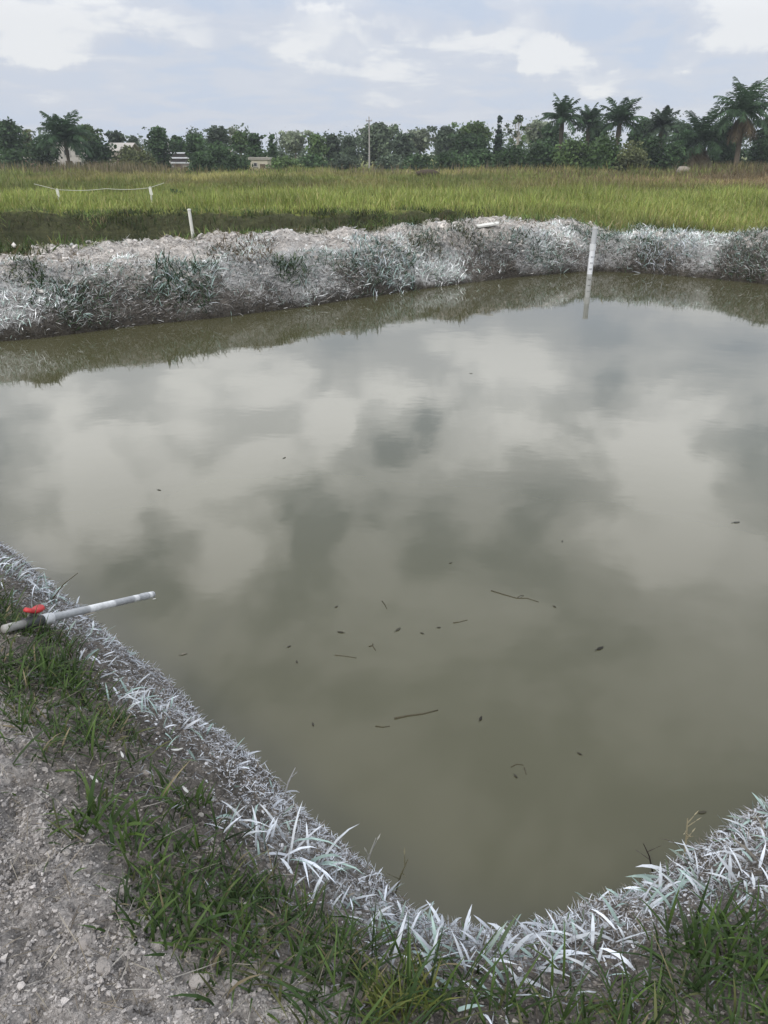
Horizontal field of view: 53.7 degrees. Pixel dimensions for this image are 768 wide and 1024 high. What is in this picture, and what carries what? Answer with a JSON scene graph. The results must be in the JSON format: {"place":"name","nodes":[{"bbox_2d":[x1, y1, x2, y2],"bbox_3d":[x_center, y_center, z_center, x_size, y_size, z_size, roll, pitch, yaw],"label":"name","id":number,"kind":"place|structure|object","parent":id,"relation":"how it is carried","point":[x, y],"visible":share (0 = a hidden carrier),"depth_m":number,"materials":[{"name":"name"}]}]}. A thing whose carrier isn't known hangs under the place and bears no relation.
{"place":"outdoors","nodes":[
{"label":"outdoors","id":0,"kind":"place"},
{"bbox_2d":[0,232,203,249],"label":"ditch water","id":1,"kind":"structure","parent":0,"point":[15,238],"depth_m":25.86,"materials":[{"name":"liquid"}]},
{"bbox_2d":[0,271,767,932],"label":"pond water","id":2,"kind":"structure","parent":0,"point":[610,429],"depth_m":5.34,"materials":[{"name":"grey liquid"}]},
{"bbox_2d":[587,227,597,273],"bbox_3d":[4.719,-5.645,17.309,0.139,1.614,0.140,0,25,0],"label":"gauge pipe","id":3,"kind":"object","parent":2,"relation":"in","point":[592,248],"visible":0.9,"depth_m":17.13,"materials":[{"name":"paint"}]},
{"bbox_2d":[0,154,767,1023],"bbox_3d":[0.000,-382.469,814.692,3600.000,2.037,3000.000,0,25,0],"label":"ground","id":4,"kind":"structure","parent":0,"point":[34,330],"depth_m":2.50,"materials":[{"name":"soil"}]},
{"bbox_2d":[0,116,30,158],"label":"broad tree","id":5,"kind":"object","parent":4,"relation":"on","point":[10,132],"visible":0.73,"depth_m":85.48,"materials":[{"name":"green plant"}]},
{"bbox_2d":[0,148,37,169],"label":"bush","id":6,"kind":"object","parent":4,"relation":"on","point":[16,156],"visible":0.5,"depth_m":79.31,"materials":[{"name":"green plant"}]},
{"bbox_2d":[1,252,47,286],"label":"grass tuft","id":7,"kind":"object","parent":4,"relation":"on","point":[34,266],"visible":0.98,"depth_m":11.80,"materials":[{"name":"grey plant"}]},
{"bbox_2d":[0,555,79,606],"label":"grass tuft","id":8,"kind":"object","parent":4,"relation":"on","point":[58,595],"visible":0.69,"depth_m":3.94,"materials":[{"name":"grey plant"}]},
{"bbox_2d":[27,139,62,167],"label":"dense tree","id":9,"kind":"object","parent":4,"relation":"on","point":[39,157],"visible":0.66,"depth_m":84.41,"materials":[{"name":"green plant"}]},
{"bbox_2d":[0,631,112,706],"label":"grass tuft","id":10,"kind":"object","parent":4,"relation":"on","point":[43,662],"visible":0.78,"depth_m":2.82,"materials":[{"name":"green plant"}]},
{"bbox_2d":[26,268,89,327],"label":"grass tuft","id":11,"kind":"object","parent":4,"relation":"on","point":[58,289],"visible":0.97,"depth_m":11.70,"materials":[{"name":"grey plant"}]},
{"bbox_2d":[32,110,96,166],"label":"palm tree","id":12,"kind":"object","parent":4,"relation":"on","point":[64,134],"visible":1,"depth_m":78.09,"materials":[{"name":"green plant"}]},
{"bbox_2d":[53,143,90,166],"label":"storey building","id":13,"kind":"structure","parent":4,"relation":"on","point":[73,156],"depth_m":90.55,"materials":[{"name":"paint"}]},
{"bbox_2d":[0,591,155,632],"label":"drain pipe","id":14,"kind":"object","parent":4,"relation":"on","point":[22,623],"visible":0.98,"depth_m":3.31,"materials":[{"name":"plastic"}]},
{"bbox_2d":[78,932,95,950],"bbox_3d":[-0.641,0.930,1.641,0.036,0.026,0.043,13,28,25],"label":"clay clod","id":15,"kind":"object","parent":4,"relation":"on","point":[84,941],"visible":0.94,"depth_m":1.63,"materials":[{"name":"grey soil"}]},
{"bbox_2d":[74,123,102,142],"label":"open tree","id":16,"kind":"object","parent":4,"relation":"on","point":[89,127],"visible":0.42,"depth_m":92.76,"materials":[{"name":"green plant"}]},
{"bbox_2d":[78,136,117,164],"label":"dense tree","id":17,"kind":"object","parent":4,"relation":"on","point":[102,151],"visible":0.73,"depth_m":82.44,"materials":[{"name":"green plant"}]},
{"bbox_2d":[36,766,161,846],"bbox_3d":[-0.751,0.788,2.024,0.312,0.227,0.323,0,25,0],"label":"grass tuft","id":18,"kind":"object","parent":4,"relation":"on","point":[112,818],"visible":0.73,"depth_m":2.01,"materials":[{"name":"green plant"}]},
{"bbox_2d":[35,183,163,203],"bbox_3d":[-11.381,-12.708,30.516,5.200,0.996,0.100,0,25,0],"label":"string fence","id":19,"kind":"object","parent":4,"relation":"on","point":[150,191],"visible":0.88,"depth_m":30.39,"materials":[{"name":"fabric"}]},
{"bbox_2d":[95,956,112,975],"bbox_3d":[-0.588,0.953,1.592,0.045,0.026,0.036,22,33,38],"label":"clay clod","id":20,"kind":"object","parent":4,"relation":"on","point":[103,965],"visible":0.99,"depth_m":1.58,"materials":[{"name":"grey soil"}]},
{"bbox_2d":[103,130,126,143],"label":"round tree","id":21,"kind":"object","parent":4,"relation":"on","point":[115,136],"visible":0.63,"depth_m":99.93,"materials":[{"name":"green plant"}]},
{"bbox_2d":[108,143,141,164],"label":"gabled house","id":22,"kind":"structure","parent":4,"relation":"on","point":[120,145],"depth_m":95.26,"materials":[{"name":"paint"}]},
{"bbox_2d":[111,144,143,163],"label":"leafy bush tree","id":23,"kind":"object","parent":4,"relation":"on","point":[126,153],"visible":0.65,"depth_m":81.02,"materials":[{"name":"green plant"}]},
{"bbox_2d":[125,150,155,167],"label":"bush","id":24,"kind":"object","parent":4,"relation":"on","point":[143,157],"visible":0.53,"depth_m":79.38,"materials":[{"name":"green plant"}]},
{"bbox_2d":[105,679,181,715],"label":"grass tuft","id":25,"kind":"object","parent":4,"relation":"on","point":[135,699],"visible":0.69,"depth_m":2.91,"materials":[{"name":"grey plant"}]},
{"bbox_2d":[142,125,176,168],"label":"tall tree","id":26,"kind":"object","parent":4,"relation":"on","point":[158,141],"visible":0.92,"depth_m":84.19,"materials":[{"name":"green plant"}]},
{"bbox_2d":[108,795,222,887],"bbox_3d":[-0.576,0.879,1.991,0.250,0.239,0.328,0,25,0],"label":"grass tuft","id":27,"kind":"object","parent":4,"relation":"on","point":[164,837],"visible":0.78,"depth_m":2.00,"materials":[{"name":"green plant"}]},
{"bbox_2d":[167,135,190,158],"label":"round tree","id":28,"kind":"object","parent":4,"relation":"on","point":[177,142],"visible":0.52,"depth_m":100.27,"materials":[{"name":"green plant"}]},
{"bbox_2d":[166,152,192,169],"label":"tin roofed house","id":29,"kind":"structure","parent":4,"relation":"on","point":[176,163],"depth_m":91.87,"materials":[{"name":"paint"}]},
{"bbox_2d":[137,250,227,311],"bbox_3d":[-3.393,-3.992,12.959,1.448,1.013,1.541,0,25,0],"label":"grass tuft","id":30,"kind":"object","parent":4,"relation":"on","point":[171,261],"visible":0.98,"depth_m":12.83,"materials":[{"name":"grey plant"}]},
{"bbox_2d":[150,763,215,820],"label":"grass tuft","id":31,"kind":"object","parent":4,"relation":"on","point":[198,791],"visible":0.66,"depth_m":2.38,"materials":[{"name":"green plant"}]},
{"bbox_2d":[126,871,258,967],"bbox_3d":[-0.435,0.931,1.782,0.280,0.230,0.328,0,25,0],"label":"grass tuft","id":32,"kind":"object","parent":4,"relation":"on","point":[160,912],"visible":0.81,"depth_m":1.74,"materials":[{"name":"green plant"}]},
{"bbox_2d":[182,132,207,162],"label":"tall tree","id":33,"kind":"object","parent":4,"relation":"on","point":[191,138],"visible":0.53,"depth_m":85.09,"materials":[{"name":"green plant"}]},
{"bbox_2d":[189,971,209,989],"bbox_3d":[-0.396,1.005,1.627,0.044,0.024,0.034,-14,29,-28],"label":"clay clod","id":34,"kind":"object","parent":4,"relation":"on","point":[195,980],"visible":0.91,"depth_m":1.62,"materials":[{"name":"grey soil"}]},
{"bbox_2d":[186,150,221,172],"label":"bush","id":35,"kind":"object","parent":4,"relation":"on","point":[206,160],"visible":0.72,"depth_m":79.42,"materials":[{"name":"green plant"}]},
{"bbox_2d":[203,125,231,146],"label":"tall tree","id":36,"kind":"object","parent":4,"relation":"on","point":[215,133],"visible":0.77,"depth_m":94.41,"materials":[{"name":"green plant"}]},
{"bbox_2d":[193,140,243,169],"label":"dense tree","id":37,"kind":"object","parent":4,"relation":"on","point":[218,152],"visible":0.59,"depth_m":82.26,"materials":[{"name":"green plant"}]},
{"bbox_2d":[218,153,253,171],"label":"bush","id":38,"kind":"object","parent":4,"relation":"on","point":[231,160],"visible":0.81,"depth_m":79.38,"materials":[{"name":"green plant"}]},
{"bbox_2d":[229,131,248,157],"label":"open tree","id":39,"kind":"object","parent":4,"relation":"on","point":[237,138],"visible":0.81,"depth_m":96.62,"materials":[{"name":"green plant"}]},
{"bbox_2d":[206,229,273,264],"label":"grass tuft","id":40,"kind":"object","parent":4,"relation":"on","point":[234,249],"visible":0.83,"depth_m":14.15,"materials":[{"name":"grey plant"}]},
{"bbox_2d":[206,801,295,849],"bbox_3d":[-0.425,0.976,2.369,0.255,0.199,0.220,12,28,23],"label":"grass tuft","id":41,"kind":"object","parent":4,"relation":"on","point":[271,826],"visible":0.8,"depth_m":2.37,"materials":[{"name":"white plant"}]},
{"bbox_2d":[242,133,267,166],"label":"tall tree","id":42,"kind":"object","parent":4,"relation":"on","point":[253,142],"visible":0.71,"depth_m":89.72,"materials":[{"name":"green plant"}]},
{"bbox_2d":[248,157,272,169],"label":"hut","id":43,"kind":"object","parent":4,"relation":"on","point":[256,162],"visible":0.7,"depth_m":87.08,"materials":[{"name":"paint"}]},
{"bbox_2d":[267,134,277,162],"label":"slender tree","id":44,"kind":"object","parent":4,"relation":"on","point":[272,150],"visible":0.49,"depth_m":93.57,"materials":[{"name":"green plant"}]},
{"bbox_2d":[265,153,302,169],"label":"bush","id":45,"kind":"object","parent":4,"relation":"on","point":[285,161],"visible":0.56,"depth_m":83.00,"materials":[{"name":"green plant"}]},
{"bbox_2d":[269,252,314,292],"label":"grass tuft","id":46,"kind":"object","parent":4,"relation":"on","point":[290,264],"visible":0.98,"depth_m":13.87,"materials":[{"name":"green plant"}]},
{"bbox_2d":[278,129,313,158],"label":"open tree","id":47,"kind":"object","parent":4,"relation":"on","point":[293,141],"visible":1,"depth_m":105.24,"materials":[{"name":"green plant"}]},
{"bbox_2d":[254,803,363,883],"bbox_3d":[-0.280,1.052,2.363,0.434,0.223,0.331,6,26,13],"label":"grass tuft","id":48,"kind":"object","parent":4,"relation":"on","point":[311,861],"visible":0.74,"depth_m":2.36,"materials":[{"name":"white plant"}]},
{"bbox_2d":[295,152,332,169],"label":"bush","id":49,"kind":"object","parent":4,"relation":"on","point":[312,161],"visible":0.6,"depth_m":86.59,"materials":[{"name":"green plant"}]},
{"bbox_2d":[303,133,330,161],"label":"round tree","id":50,"kind":"object","parent":4,"relation":"on","point":[316,145],"visible":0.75,"depth_m":100.35,"materials":[{"name":"green plant"}]},
{"bbox_2d":[323,134,341,161],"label":"round tree","id":51,"kind":"object","parent":4,"relation":"on","point":[332,139],"visible":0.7,"depth_m":102.16,"materials":[{"name":"green plant"}]},
{"bbox_2d":[0,203,682,255],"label":"ditch plants","id":52,"kind":"object","parent":4,"relation":"on","point":[27,247],"visible":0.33,"depth_m":27.13,"materials":[{"name":"green plant"}]},
{"bbox_2d":[326,153,360,170],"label":"bush","id":53,"kind":"object","parent":4,"relation":"on","point":[347,160],"visible":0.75,"depth_m":88.42,"materials":[{"name":"green plant"}]},
{"bbox_2d":[336,134,361,164],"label":"round tree","id":54,"kind":"object","parent":4,"relation":"on","point":[349,143],"visible":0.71,"depth_m":100.45,"materials":[{"name":"green plant"}]},
{"bbox_2d":[356,121,402,166],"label":"billowing tree","id":55,"kind":"object","parent":4,"relation":"on","point":[382,134],"visible":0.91,"depth_m":110.29,"materials":[{"name":"green plant"}]},
{"bbox_2d":[345,230,419,295],"bbox_3d":[0.004,-4.779,15.160,1.721,1.611,1.782,0,25,0],"label":"grass tuft","id":56,"kind":"object","parent":4,"relation":"on","point":[373,253],"visible":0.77,"depth_m":15.14,"materials":[{"name":"grey plant"}]},
{"bbox_2d":[0,215,766,295],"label":"clay rubble","id":57,"kind":"object","parent":4,"relation":"on","point":[158,253],"visible":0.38,"depth_m":14.70,"materials":[{"name":"grey soil"}]},
{"bbox_2d":[0,575,767,1023],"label":"bank grass","id":58,"kind":"structure","parent":4,"relation":"on","point":[322,957],"depth_m":1.78,"materials":[{"name":"green plant"}]},
{"bbox_2d":[0,159,767,233],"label":"field grass","id":59,"kind":"structure","parent":4,"relation":"on","point":[631,195],"depth_m":33.81,"materials":[{"name":"green plant"}]},
{"bbox_2d":[0,570,767,1023],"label":"clay crumbs","id":60,"kind":"object","parent":4,"relation":"on","point":[152,990],"visible":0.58,"depth_m":1.86,"materials":[{"name":"grey soil"}]},
{"bbox_2d":[0,216,767,337],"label":"limed bank plants","id":61,"kind":"object","parent":4,"relation":"on","point":[580,228],"visible":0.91,"depth_m":15.30,"materials":[{"name":"grey plant"}]},
{"bbox_2d":[0,215,767,336],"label":"grass clumps","id":62,"kind":"object","parent":4,"relation":"on","point":[282,239],"visible":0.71,"depth_m":14.48,"materials":[{"name":"grey plant"}]},
{"bbox_2d":[0,590,767,1023],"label":"dry straw","id":63,"kind":"object","parent":4,"relation":"on","point":[134,898],"visible":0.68,"depth_m":1.73,"materials":[{"name":"brown plant"}]},
{"bbox_2d":[0,158,767,176],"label":"dry reeds","id":64,"kind":"object","parent":4,"relation":"on","point":[107,167],"visible":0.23,"depth_m":72.11,"materials":[{"name":"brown plant"}]},
{"bbox_2d":[17,112,761,166],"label":"distant wood","id":65,"kind":"object","parent":4,"relation":"on","point":[298,154],"visible":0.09,"depth_m":132.43,"materials":[{"name":"green plant"}]},
{"bbox_2d":[372,153,407,170],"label":"bush","id":66,"kind":"object","parent":4,"relation":"on","point":[391,160],"visible":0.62,"depth_m":88.13,"materials":[{"name":"green plant"}]},
{"bbox_2d":[345,932,461,1023],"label":"grass tuft","id":67,"kind":"object","parent":4,"relation":"on","point":[394,999],"visible":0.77,"depth_m":1.63,"materials":[{"name":"green plant"}]},
{"bbox_2d":[389,132,418,162],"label":"round tree","id":68,"kind":"object","parent":4,"relation":"on","point":[403,144],"visible":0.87,"depth_m":105.47,"materials":[{"name":"green plant"}]},
{"bbox_2d":[400,152,434,170],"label":"bush","id":69,"kind":"object","parent":4,"relation":"on","point":[417,160],"visible":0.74,"depth_m":86.44,"materials":[{"name":"green plant"}]},
{"bbox_2d":[407,128,436,154],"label":"open tree","id":70,"kind":"object","parent":4,"relation":"on","point":[422,139],"visible":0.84,"depth_m":108.94,"materials":[{"name":"green plant"}]},
{"bbox_2d":[408,232,444,260],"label":"grass tuft","id":71,"kind":"object","parent":4,"relation":"on","point":[419,240],"visible":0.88,"depth_m":16.32,"materials":[{"name":"grey plant"}]},
{"bbox_2d":[427,125,458,156],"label":"round tree","id":72,"kind":"object","parent":4,"relation":"on","point":[443,141],"visible":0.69,"depth_m":99.67,"materials":[{"name":"green plant"}]},
{"bbox_2d":[427,150,467,169],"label":"bush","id":73,"kind":"object","parent":4,"relation":"on","point":[447,159],"visible":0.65,"depth_m":82.88,"materials":[{"name":"green plant"}]},
{"bbox_2d":[448,217,489,255],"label":"grass tuft","id":74,"kind":"object","parent":4,"relation":"on","point":[458,229],"visible":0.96,"depth_m":16.87,"materials":[{"name":"grey plant"}]},
{"bbox_2d":[447,132,495,164],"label":"broad tree","id":75,"kind":"object","parent":4,"relation":"on","point":[465,143],"visible":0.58,"depth_m":92.67,"materials":[{"name":"green plant"}]},
{"bbox_2d":[449,120,493,146],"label":"broad tree","id":76,"kind":"object","parent":4,"relation":"on","point":[476,127],"visible":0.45,"depth_m":99.02,"materials":[{"name":"green plant"}]},
{"bbox_2d":[461,146,499,169],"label":"bush","id":77,"kind":"object","parent":4,"relation":"on","point":[484,156],"visible":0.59,"depth_m":79.03,"materials":[{"name":"green plant"}]},
{"bbox_2d":[419,914,549,1023],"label":"grass tuft","id":78,"kind":"object","parent":4,"relation":"on","point":[498,972],"visible":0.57,"depth_m":1.83,"materials":[{"name":"white plant"}]},
{"bbox_2d":[492,115,503,153],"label":"conifer tree","id":79,"kind":"object","parent":4,"relation":"on","point":[498,142],"visible":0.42,"depth_m":94.83,"materials":[{"name":"green plant"}]},
{"bbox_2d":[484,141,529,170],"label":"bush","id":80,"kind":"object","parent":4,"relation":"on","point":[506,158],"visible":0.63,"depth_m":77.05,"materials":[{"name":"green plant"}]},
{"bbox_2d":[504,114,531,147],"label":"bare tree","id":81,"kind":"object","parent":4,"relation":"on","point":[516,134],"visible":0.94,"depth_m":99.98,"materials":[{"name":"green plant"}]},
{"bbox_2d":[508,225,558,275],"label":"grass tuft","id":82,"kind":"object","parent":4,"relation":"on","point":[541,252],"visible":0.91,"depth_m":17.43,"materials":[{"name":"grey plant"}]},
{"bbox_2d":[521,119,550,145],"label":"open tree","id":83,"kind":"object","parent":4,"relation":"on","point":[533,132],"visible":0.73,"depth_m":106.52,"materials":[{"name":"green plant"}]},
{"bbox_2d":[518,138,563,170],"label":"bush","id":84,"kind":"object","parent":4,"relation":"on","point":[538,154],"visible":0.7,"depth_m":75.38,"materials":[{"name":"green plant"}]},
{"bbox_2d":[537,124,565,161],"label":"round tree","id":85,"kind":"object","parent":4,"relation":"on","point":[554,137],"visible":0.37,"depth_m":94.47,"materials":[{"name":"green plant"}]},
{"bbox_2d":[537,94,584,149],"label":"palm tree","id":86,"kind":"object","parent":4,"relation":"on","point":[564,108],"visible":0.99,"depth_m":81.07,"materials":[{"name":"green plant"}]},
{"bbox_2d":[548,137,596,170],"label":"bush","id":87,"kind":"object","parent":4,"relation":"on","point":[571,152],"visible":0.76,"depth_m":73.45,"materials":[{"name":"green plant"}]},
{"bbox_2d":[571,102,607,154],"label":"palm tree","id":88,"kind":"object","parent":4,"relation":"on","point":[589,116],"visible":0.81,"depth_m":83.05,"materials":[{"name":"green plant"}]},
{"bbox_2d":[580,132,624,170],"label":"bush","id":89,"kind":"object","parent":4,"relation":"on","point":[608,150],"visible":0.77,"depth_m":71.59,"materials":[{"name":"green plant"}]},
{"bbox_2d":[593,97,649,145],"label":"palm tree","id":90,"kind":"object","parent":4,"relation":"on","point":[623,114],"visible":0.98,"depth_m":79.45,"materials":[{"name":"green plant"}]},
{"bbox_2d":[608,140,651,173],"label":"bush","id":91,"kind":"object","parent":4,"relation":"on","point":[634,153],"visible":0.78,"depth_m":70.12,"materials":[{"name":"green plant"}]},
{"bbox_2d":[625,117,655,149],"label":"round tree","id":92,"kind":"object","parent":4,"relation":"on","point":[635,137],"visible":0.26,"depth_m":86.40,"materials":[{"name":"green plant"}]},
{"bbox_2d":[633,133,669,171],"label":"bush","id":93,"kind":"object","parent":4,"relation":"on","point":[654,147],"visible":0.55,"depth_m":73.29,"materials":[{"name":"green plant"}]},
{"bbox_2d":[616,870,699,916],"bbox_3d":[0.834,1.174,2.314,0.214,0.264,0.341,22,33,39],"label":"grass tuft","id":94,"kind":"object","parent":4,"relation":"on","point":[655,903],"visible":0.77,"depth_m":2.28,"materials":[{"name":"white plant"}]},
{"bbox_2d":[642,105,683,142],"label":"palm tree","id":95,"kind":"object","parent":4,"relation":"on","point":[663,120],"visible":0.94,"depth_m":81.41,"materials":[{"name":"green plant"}]},
{"bbox_2d":[630,227,698,274],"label":"grass tuft","id":96,"kind":"object","parent":4,"relation":"on","point":[685,231],"visible":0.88,"depth_m":17.52,"materials":[{"name":"grey plant"}]},
{"bbox_2d":[655,142,688,171],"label":"bush","id":97,"kind":"object","parent":4,"relation":"on","point":[673,149],"visible":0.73,"depth_m":71.99,"materials":[{"name":"green plant"}]},
{"bbox_2d":[611,873,767,1005],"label":"grass tuft","id":98,"kind":"object","parent":4,"relation":"on","point":[698,943],"visible":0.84,"depth_m":1.86,"materials":[{"name":"green plant"}]},
{"bbox_2d":[665,103,735,168],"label":"palm tree","id":99,"kind":"object","parent":4,"relation":"on","point":[702,134],"visible":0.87,"depth_m":72.92,"materials":[{"name":"green plant"}]},
{"bbox_2d":[703,140,745,166],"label":"bush","id":100,"kind":"object","parent":4,"relation":"on","point":[727,155],"visible":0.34,"depth_m":75.40,"materials":[{"name":"green plant"}]},
{"bbox_2d":[707,76,767,167],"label":"palm tree","id":101,"kind":"object","parent":4,"relation":"on","point":[743,107],"visible":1,"depth_m":70.28,"materials":[{"name":"green plant"}]},
{"bbox_2d":[743,138,767,166],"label":"bush","id":102,"kind":"object","parent":4,"relation":"on","point":[758,149],"visible":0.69,"depth_m":75.43,"materials":[{"name":"green plant"}]},
{"bbox_2d":[748,115,767,158],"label":"broad tree","id":103,"kind":"object","parent":4,"relation":"on","point":[760,132],"visible":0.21,"depth_m":85.63,"materials":[{"name":"green plant"}]},
{"bbox_2d":[0,542,767,1023],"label":"limed grass","id":104,"kind":"structure","parent":0,"point":[546,925],"depth_m":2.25,"materials":[{"name":"white plant"}]},
{"bbox_2d":[0,0,767,153],"label":"sky","id":105,"kind":"structure","parent":0,"point":[126,66],"materials":[{"name":"white"}]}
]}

